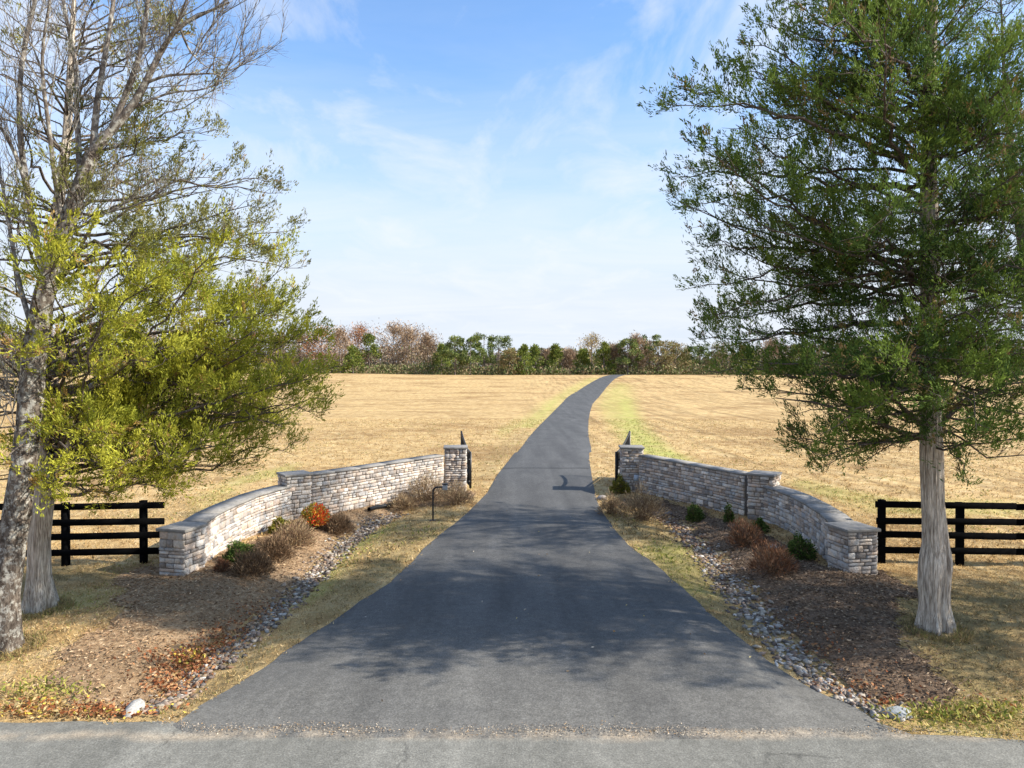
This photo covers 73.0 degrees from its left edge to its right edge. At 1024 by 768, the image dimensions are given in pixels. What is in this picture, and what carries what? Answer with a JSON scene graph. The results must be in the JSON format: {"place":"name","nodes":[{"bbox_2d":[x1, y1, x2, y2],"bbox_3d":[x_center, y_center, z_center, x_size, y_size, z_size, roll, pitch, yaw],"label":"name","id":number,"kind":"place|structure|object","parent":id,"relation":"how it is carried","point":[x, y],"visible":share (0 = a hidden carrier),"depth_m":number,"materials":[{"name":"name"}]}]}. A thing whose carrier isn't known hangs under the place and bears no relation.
{"place":"outdoors","nodes":[
{"label":"outdoors","id":0,"kind":"place"},
{"bbox_2d":[0,373,1023,741],"bbox_3d":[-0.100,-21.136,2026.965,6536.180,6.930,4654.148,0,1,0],"label":"ground","id":1,"kind":"structure","parent":0,"point":[514,399],"depth_m":29.54,"materials":[{"name":"beige plant"}]},
{"bbox_2d":[0,332,14,363],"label":"autumn tree","id":2,"kind":"object","parent":1,"relation":"on","point":[8,348],"visible":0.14,"depth_m":221.93,"materials":[{"name":"brown plant"}]},
{"bbox_2d":[0,628,51,659],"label":"grass","id":3,"kind":"structure","parent":1,"relation":"on","point":[33,635],"depth_m":11.27,"materials":[{"name":"beige plant"}]},
{"bbox_2d":[22,595,76,619],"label":"grass","id":4,"kind":"structure","parent":1,"relation":"on","point":[58,607],"depth_m":12.86,"materials":[{"name":"green plant"}]},
{"bbox_2d":[53,325,87,364],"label":"bare tree","id":5,"kind":"object","parent":1,"relation":"on","point":[61,351],"visible":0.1,"depth_m":226.23,"materials":[{"name":"brown plant"}]},
{"bbox_2d":[0,500,164,565],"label":"rail fence","id":6,"kind":"object","parent":1,"relation":"on","point":[65,522],"visible":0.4,"depth_m":16.35,"materials":[{"name":"black paint"}]},
{"bbox_2d":[122,698,144,718],"bbox_3d":[-5.079,4.372,9.282,0.236,0.216,0.429,0,1,0],"label":"rock","id":7,"kind":"object","parent":1,"relation":"on","point":[134,706],"visible":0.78,"depth_m":9.24,"materials":[{"name":"white stone"}]},
{"bbox_2d":[0,0,288,654],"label":"bare tree","id":8,"kind":"object","parent":1,"relation":"on","point":[16,514],"visible":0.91,"depth_m":11.09,"materials":[{"name":"grey plant"}]},
{"bbox_2d":[133,327,161,350],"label":"bare tree","id":9,"kind":"object","parent":1,"relation":"on","point":[152,337],"visible":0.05,"depth_m":229.61,"materials":[{"name":"brown plant"}]},
{"bbox_2d":[0,530,303,719],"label":"fallen leaves","id":10,"kind":"object","parent":1,"relation":"on","point":[185,661],"visible":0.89,"depth_m":10.43,"materials":[{"name":"brown plant"}]},
{"bbox_2d":[0,0,344,613],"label":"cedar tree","id":11,"kind":"object","parent":1,"relation":"on","point":[121,413],"visible":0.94,"depth_m":12.40,"materials":[{"name":"green plant"}]},
{"bbox_2d":[0,489,477,708],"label":"mulch bed","id":12,"kind":"object","parent":1,"relation":"on","point":[135,679],"visible":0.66,"depth_m":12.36,"materials":[{"name":"brown wood"}]},
{"bbox_2d":[0,671,105,705],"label":"ground cover","id":13,"kind":"object","parent":12,"relation":"on","point":[26,685],"visible":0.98,"depth_m":9.68,"materials":[{"name":"yellow plant"}]},
{"bbox_2d":[212,556,230,572],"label":"shrub","id":14,"kind":"object","parent":12,"relation":"on","point":[221,565],"visible":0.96,"depth_m":15.65,"materials":[{"name":"brown plant"}]},
{"bbox_2d":[222,539,254,563],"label":"shrub","id":15,"kind":"object","parent":12,"relation":"on","point":[230,552],"visible":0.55,"depth_m":16.57,"materials":[{"name":"green plant"}]},
{"bbox_2d":[225,545,277,579],"bbox_3d":[-5.826,3.980,15.514,1.130,0.670,1.068,-1,1,-41],"label":"shrub","id":16,"kind":"object","parent":12,"relation":"on","point":[247,563],"visible":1,"depth_m":15.40,"materials":[{"name":"brown plant"}]},
{"bbox_2d":[252,527,295,561],"bbox_3d":[-5.779,3.936,16.870,1.074,0.832,1.039,1,1,44],"label":"shrub","id":17,"kind":"object","parent":12,"relation":"on","point":[279,544],"visible":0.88,"depth_m":16.78,"materials":[{"name":"brown plant"}]},
{"bbox_2d":[266,516,293,533],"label":"shrub","id":18,"kind":"object","parent":12,"relation":"on","point":[272,527],"visible":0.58,"depth_m":19.61,"materials":[{"name":"green plant"}]},
{"bbox_2d":[270,516,317,547],"bbox_3d":[-5.740,3.901,18.303,1.248,0.867,1.343,0,1,-32],"label":"shrub","id":19,"kind":"object","parent":12,"relation":"on","point":[299,537],"visible":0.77,"depth_m":18.21,"materials":[{"name":"brown plant"}]},
{"bbox_2d":[300,502,329,528],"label":"shrub","id":20,"kind":"object","parent":12,"relation":"on","point":[316,517],"visible":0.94,"depth_m":20.03,"materials":[{"name":"orange plant"}]},
{"bbox_2d":[320,512,355,535],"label":"shrub","id":21,"kind":"object","parent":12,"relation":"on","point":[340,525],"visible":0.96,"depth_m":20.12,"materials":[{"name":"brown plant"}]},
{"bbox_2d":[367,503,391,510],"bbox_3d":[-4.487,4.174,23.509,0.248,0.203,1.166,0,1,32],"label":"drain pipe","id":22,"kind":"object","parent":12,"relation":"on","point":[374,507],"visible":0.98,"depth_m":23.40,"materials":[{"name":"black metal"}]},
{"bbox_2d":[387,490,418,510],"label":"shrub","id":23,"kind":"object","parent":12,"relation":"on","point":[403,504],"visible":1,"depth_m":23.77,"materials":[{"name":"brown plant"}]},
{"bbox_2d":[404,469,451,502],"bbox_3d":[-3.046,3.580,24.601,1.777,1.202,1.881,0,1,-32],"label":"shrub","id":24,"kind":"object","parent":12,"relation":"on","point":[426,497],"visible":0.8,"depth_m":24.50,"materials":[{"name":"brown plant"}]},
{"bbox_2d":[435,479,477,506],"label":"shrub","id":25,"kind":"object","parent":12,"relation":"on","point":[456,496],"visible":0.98,"depth_m":23.74,"materials":[{"name":"brown plant"}]},
{"bbox_2d":[232,331,275,363],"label":"autumn tree","id":26,"kind":"object","parent":1,"relation":"on","point":[260,350],"visible":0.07,"depth_m":227.93,"materials":[{"name":"brown plant"}]},
{"bbox_2d":[122,510,412,714],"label":"river rocks","id":27,"kind":"object","parent":1,"relation":"on","point":[300,591],"visible":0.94,"depth_m":13.58,"materials":[{"name":"grey stone"}]},
{"bbox_2d":[255,330,298,365],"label":"bare tree","id":28,"kind":"object","parent":1,"relation":"on","point":[276,352],"visible":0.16,"depth_m":226.14,"materials":[{"name":"brown plant"}]},
{"bbox_2d":[275,322,319,365],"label":"bare tree","id":29,"kind":"object","parent":1,"relation":"on","point":[300,353],"visible":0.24,"depth_m":224.11,"materials":[{"name":"brown plant"}]},
{"bbox_2d":[156,445,467,575],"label":"stone wall","id":30,"kind":"structure","parent":1,"relation":"on","point":[196,541],"depth_m":21.18,"materials":[{"name":"grey stone"}]},
{"bbox_2d":[461,431,471,487],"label":"gate","id":31,"kind":"structure","parent":30,"relation":"attached to","point":[469,467],"depth_m":27.11,"materials":[{"name":"black metal"}]},
{"bbox_2d":[296,324,345,364],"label":"autumn tree","id":32,"kind":"object","parent":1,"relation":"on","point":[319,348],"visible":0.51,"depth_m":221.08,"materials":[{"name":"brown plant"}]},
{"bbox_2d":[317,320,359,372],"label":"bare tree","id":33,"kind":"object","parent":1,"relation":"on","point":[341,334],"visible":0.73,"depth_m":214.59,"materials":[{"name":"brown plant"}]},
{"bbox_2d":[340,344,365,373],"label":"cedar tree","id":34,"kind":"object","parent":1,"relation":"on","point":[352,358],"visible":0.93,"depth_m":208.82,"materials":[{"name":"green plant"}]},
{"bbox_2d":[338,321,381,361],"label":"autumn tree","id":35,"kind":"object","parent":1,"relation":"on","point":[356,339],"visible":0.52,"depth_m":228.22,"materials":[{"name":"brown plant"}]},
{"bbox_2d":[355,333,388,373],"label":"cedar tree","id":36,"kind":"object","parent":1,"relation":"on","point":[369,338],"visible":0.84,"depth_m":221.53,"materials":[{"name":"green plant"}]},
{"bbox_2d":[370,318,420,369],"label":"bare tree","id":37,"kind":"object","parent":1,"relation":"on","point":[394,329],"visible":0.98,"depth_m":225.63,"materials":[{"name":"brown plant"}]},
{"bbox_2d":[390,320,435,366],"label":"bare tree","id":38,"kind":"object","parent":1,"relation":"on","point":[410,343],"visible":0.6,"depth_m":230.26,"materials":[{"name":"brown plant"}]},
{"bbox_2d":[408,328,449,373],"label":"bare tree","id":39,"kind":"object","parent":1,"relation":"on","point":[428,342],"visible":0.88,"depth_m":221.90,"materials":[{"name":"brown plant"}]},
{"bbox_2d":[429,483,447,520],"bbox_3d":[-2.252,3.687,21.294,0.560,1.240,0.200,0,1,0],"label":"gate keypad","id":40,"kind":"object","parent":1,"relation":"on","point":[444,486],"visible":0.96,"depth_m":21.27,"materials":[{"name":"black metal"}]},
{"bbox_2d":[427,342,453,374],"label":"cedar tree","id":41,"kind":"object","parent":1,"relation":"on","point":[441,346],"visible":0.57,"depth_m":216.94,"materials":[{"name":"green plant"}]},
{"bbox_2d":[436,335,468,374],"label":"pine tree","id":42,"kind":"object","parent":1,"relation":"on","point":[455,341],"visible":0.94,"depth_m":206.07,"materials":[{"name":"green plant"}]},
{"bbox_2d":[456,335,487,374],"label":"pine tree","id":43,"kind":"object","parent":1,"relation":"on","point":[474,339],"visible":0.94,"depth_m":207.73,"materials":[{"name":"green plant"}]},
{"bbox_2d":[467,332,496,374],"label":"pine tree","id":44,"kind":"object","parent":1,"relation":"on","point":[476,346],"visible":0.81,"depth_m":218.95,"materials":[{"name":"green plant"}]},
{"bbox_2d":[484,335,513,370],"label":"pine tree","id":45,"kind":"object","parent":1,"relation":"on","point":[501,340],"visible":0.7,"depth_m":222.18,"materials":[{"name":"green plant"}]},
{"bbox_2d":[494,347,523,374],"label":"leafy tree","id":46,"kind":"object","parent":1,"relation":"on","point":[511,354],"visible":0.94,"depth_m":208.46,"materials":[{"name":"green plant"}]},
{"bbox_2d":[0,418,1023,567],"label":"grass","id":47,"kind":"structure","parent":1,"relation":"on","point":[614,526],"depth_m":33.60,"materials":[{"name":"beige plant"}]},
{"bbox_2d":[0,361,1023,375],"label":"undergrowth","id":48,"kind":"object","parent":1,"relation":"on","point":[398,369],"visible":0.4,"depth_m":210.53,"materials":[{"name":"green plant"}]},
{"bbox_2d":[10,343,1022,374],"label":"woods","id":49,"kind":"object","parent":1,"relation":"on","point":[456,364],"visible":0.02,"depth_m":247.78,"materials":[{"name":"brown plant"}]},
{"bbox_2d":[513,343,535,374],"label":"cedar tree","id":50,"kind":"object","parent":1,"relation":"on","point":[522,351],"visible":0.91,"depth_m":210.07,"materials":[{"name":"green plant"}]},
{"bbox_2d":[526,343,547,374],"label":"cedar tree","id":51,"kind":"object","parent":1,"relation":"on","point":[535,349],"visible":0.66,"depth_m":220.07,"materials":[{"name":"green plant"}]},
{"bbox_2d":[537,348,553,369],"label":"bare tree","id":52,"kind":"object","parent":1,"relation":"on","point":[544,354],"visible":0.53,"depth_m":224.00,"materials":[{"name":"brown plant"}]},
{"bbox_2d":[545,343,563,374],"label":"cedar tree","id":53,"kind":"object","parent":1,"relation":"on","point":[555,354],"visible":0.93,"depth_m":215.24,"materials":[{"name":"green plant"}]},
{"bbox_2d":[557,345,581,370],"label":"bare tree","id":54,"kind":"object","parent":1,"relation":"on","point":[569,354],"visible":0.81,"depth_m":220.58,"materials":[{"name":"brown plant"}]},
{"bbox_2d":[571,348,592,374],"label":"cedar tree","id":55,"kind":"object","parent":1,"relation":"on","point":[582,355],"visible":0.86,"depth_m":215.25,"materials":[{"name":"green plant"}]},
{"bbox_2d":[575,332,608,371],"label":"autumn tree","id":56,"kind":"object","parent":1,"relation":"on","point":[591,339],"visible":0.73,"depth_m":229.19,"materials":[{"name":"brown plant"}]},
{"bbox_2d":[592,341,617,374],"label":"cedar tree","id":57,"kind":"object","parent":1,"relation":"on","point":[604,348],"visible":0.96,"depth_m":212.29,"materials":[{"name":"green plant"}]},
{"bbox_2d":[595,488,626,516],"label":"shrub","id":58,"kind":"object","parent":1,"relation":"on","point":[611,504],"visible":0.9,"depth_m":22.27,"materials":[{"name":"brown plant"}]},
{"bbox_2d":[604,341,629,373],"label":"bare tree","id":59,"kind":"object","parent":1,"relation":"on","point":[614,353],"visible":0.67,"depth_m":215.83,"materials":[{"name":"brown plant"}]},
{"bbox_2d":[609,473,630,493],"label":"shrub","id":60,"kind":"object","parent":1,"relation":"on","point":[620,485],"visible":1,"depth_m":26.14,"materials":[{"name":"green plant"}]},
{"bbox_2d":[615,337,644,374],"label":"pine tree","id":61,"kind":"object","parent":1,"relation":"on","point":[622,344],"visible":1,"depth_m":210.96,"materials":[{"name":"green plant"}]},
{"bbox_2d":[618,330,654,373],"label":"bare tree","id":62,"kind":"object","parent":1,"relation":"on","point":[638,341],"visible":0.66,"depth_m":212.95,"materials":[{"name":"brown plant"}]},
{"bbox_2d":[615,481,671,523],"bbox_3d":[4.053,3.608,21.444,1.806,1.266,1.776,0,1,0],"label":"shrub","id":63,"kind":"object","parent":1,"relation":"on","point":[640,513],"visible":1,"depth_m":21.38,"materials":[{"name":"brown plant"}]},
{"bbox_2d":[639,334,664,374],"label":"pine tree","id":64,"kind":"object","parent":1,"relation":"on","point":[655,337],"visible":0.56,"depth_m":215.07,"materials":[{"name":"green plant"}]},
{"bbox_2d":[639,340,682,374],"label":"leafy tree","id":65,"kind":"object","parent":1,"relation":"on","point":[666,352],"visible":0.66,"depth_m":211.44,"materials":[{"name":"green plant"}]},
{"bbox_2d":[659,340,693,374],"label":"leafy tree","id":66,"kind":"object","parent":1,"relation":"on","point":[676,348],"visible":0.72,"depth_m":216.54,"materials":[{"name":"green plant"}]},
{"bbox_2d":[676,347,701,374],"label":"cedar tree","id":67,"kind":"object","parent":1,"relation":"on","point":[687,357],"visible":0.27,"depth_m":226.09,"materials":[{"name":"green plant"}]},
{"bbox_2d":[679,343,721,368],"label":"pine tree","id":68,"kind":"object","parent":1,"relation":"on","point":[695,348],"visible":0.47,"depth_m":224.99,"materials":[{"name":"green plant"}]},
{"bbox_2d":[702,341,735,373],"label":"leafy tree","id":69,"kind":"object","parent":1,"relation":"on","point":[714,356],"visible":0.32,"depth_m":223.15,"materials":[{"name":"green plant"}]},
{"bbox_2d":[727,343,761,374],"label":"cedar tree","id":70,"kind":"object","parent":1,"relation":"on","point":[740,357],"visible":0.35,"depth_m":210.56,"materials":[{"name":"green plant"}]},
{"bbox_2d":[618,445,880,574],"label":"stone wall","id":71,"kind":"structure","parent":1,"relation":"on","point":[840,540],"depth_m":21.30,"materials":[{"name":"grey stone"}]},
{"bbox_2d":[615,431,630,479],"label":"gate","id":72,"kind":"structure","parent":71,"relation":"attached to","point":[627,441],"depth_m":27.39,"materials":[{"name":"black metal"}]},
{"bbox_2d":[754,336,798,365],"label":"bare tree","id":73,"kind":"object","parent":1,"relation":"on","point":[768,342],"visible":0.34,"depth_m":225.12,"materials":[{"name":"brown plant"}]},
{"bbox_2d":[648,508,914,721],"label":"river rocks","id":74,"kind":"object","parent":1,"relation":"on","point":[790,656],"visible":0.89,"depth_m":13.05,"materials":[{"name":"grey stone"}]},
{"bbox_2d":[785,343,812,362],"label":"cedar tree","id":75,"kind":"object","parent":1,"relation":"on","point":[794,353],"visible":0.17,"depth_m":221.98,"materials":[{"name":"green plant"}]},
{"bbox_2d":[607,495,1004,711],"bbox_3d":[5.954,4.301,17.314,5.760,0.377,16.830,0,1,0],"label":"mulch bed","id":76,"kind":"object","parent":1,"relation":"on","point":[886,654],"visible":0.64,"depth_m":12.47,"materials":[{"name":"brown wood"}]},
{"bbox_2d":[685,502,705,521],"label":"shrub","id":77,"kind":"object","parent":76,"relation":"on","point":[694,512],"visible":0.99,"depth_m":21.64,"materials":[{"name":"green plant"}]},
{"bbox_2d":[722,502,735,522],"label":"shrub","id":78,"kind":"object","parent":76,"relation":"on","point":[728,516],"visible":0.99,"depth_m":20.95,"materials":[{"name":"green plant"}]},
{"bbox_2d":[723,515,767,548],"bbox_3d":[6.140,3.890,18.307,1.144,0.882,1.205,1,1,43],"label":"shrub","id":79,"kind":"object","parent":76,"relation":"on","point":[744,540],"visible":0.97,"depth_m":18.21,"materials":[{"name":"brown plant"}]},
{"bbox_2d":[752,517,770,532],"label":"shrub","id":80,"kind":"object","parent":76,"relation":"on","point":[762,525],"visible":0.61,"depth_m":19.65,"materials":[{"name":"green plant"}]},
{"bbox_2d":[744,538,800,577],"bbox_3d":[5.897,3.882,15.637,1.232,0.822,1.324,0,1,26],"label":"shrub","id":81,"kind":"object","parent":76,"relation":"on","point":[772,556],"visible":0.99,"depth_m":15.55,"materials":[{"name":"brown plant"}]},
{"bbox_2d":[784,531,818,560],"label":"shrub","id":82,"kind":"object","parent":76,"relation":"on","point":[802,547],"visible":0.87,"depth_m":16.84,"materials":[{"name":"green plant"}]},
{"bbox_2d":[860,694,1023,729],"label":"ground cover","id":83,"kind":"object","parent":76,"relation":"on","point":[974,711],"visible":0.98,"depth_m":9.07,"materials":[{"name":"green plant"}]},
{"bbox_2d":[812,339,837,374],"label":"leafy tree","id":84,"kind":"object","parent":1,"relation":"on","point":[826,355],"visible":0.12,"depth_m":212.09,"materials":[{"name":"green plant"}]},
{"bbox_2d":[636,0,1023,635],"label":"cedar tree","id":85,"kind":"object","parent":1,"relation":"on","point":[879,37],"visible":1,"depth_m":11.37,"materials":[{"name":"green plant"}]},
{"bbox_2d":[689,536,1023,725],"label":"fallen leaves","id":86,"kind":"object","parent":1,"relation":"on","point":[881,699],"visible":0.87,"depth_m":9.93,"materials":[{"name":"brown plant"}]},
{"bbox_2d":[880,706,912,719],"bbox_3d":[5.096,4.354,9.138,0.435,0.148,0.263,0,1,0],"label":"rock","id":87,"kind":"object","parent":1,"relation":"on","point":[897,709],"visible":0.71,"depth_m":9.10,"materials":[{"name":"grey stone"}]},
{"bbox_2d":[895,613,977,643],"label":"grass","id":88,"kind":"structure","parent":1,"relation":"on","point":[918,631],"depth_m":11.82,"materials":[{"name":"plant"}]},
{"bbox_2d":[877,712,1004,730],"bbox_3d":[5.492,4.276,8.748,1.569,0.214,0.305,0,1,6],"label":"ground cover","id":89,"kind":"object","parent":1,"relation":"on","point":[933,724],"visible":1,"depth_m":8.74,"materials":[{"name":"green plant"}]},
{"bbox_2d":[875,499,1023,565],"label":"rail fence","id":90,"kind":"object","parent":1,"relation":"on","point":[959,521],"visible":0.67,"depth_m":16.28,"materials":[{"name":"black paint"}]},
{"bbox_2d":[879,0,1023,398],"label":"cedar tree","id":91,"kind":"object","parent":1,"relation":"on","point":[1000,6],"visible":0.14,"depth_m":18.85,"materials":[{"name":"green plant"}]},
{"bbox_2d":[0,721,1023,767],"bbox_3d":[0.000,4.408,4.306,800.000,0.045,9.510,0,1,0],"label":"road","id":92,"kind":"structure","parent":0,"point":[94,744],"depth_m":8.20,"materials":[{"name":"grey asphalt"}]},
{"bbox_2d":[0,0,1023,363],"label":"sky","id":93,"kind":"structure","parent":0,"point":[463,168],"materials":[{"name":"blue"}]},
{"bbox_2d":[173,375,914,738],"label":"driveway","id":94,"kind":"structure","parent":0,"point":[493,635],"depth_m":11.10,"materials":[{"name":"grey asphalt"}]},
{"bbox_2d":[250,523,833,715],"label":"fallen leaves","id":95,"kind":"object","parent":94,"relation":"on","point":[591,647],"visible":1,"depth_m":11.97,"materials":[{"name":"brown plant"}]},
{"bbox_2d":[154,716,1022,744],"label":"loose gravel","id":96,"kind":"structure","parent":94,"relation":"on","point":[522,731],"depth_m":8.66,"materials":[{"name":"grey gravel"}]}
]}

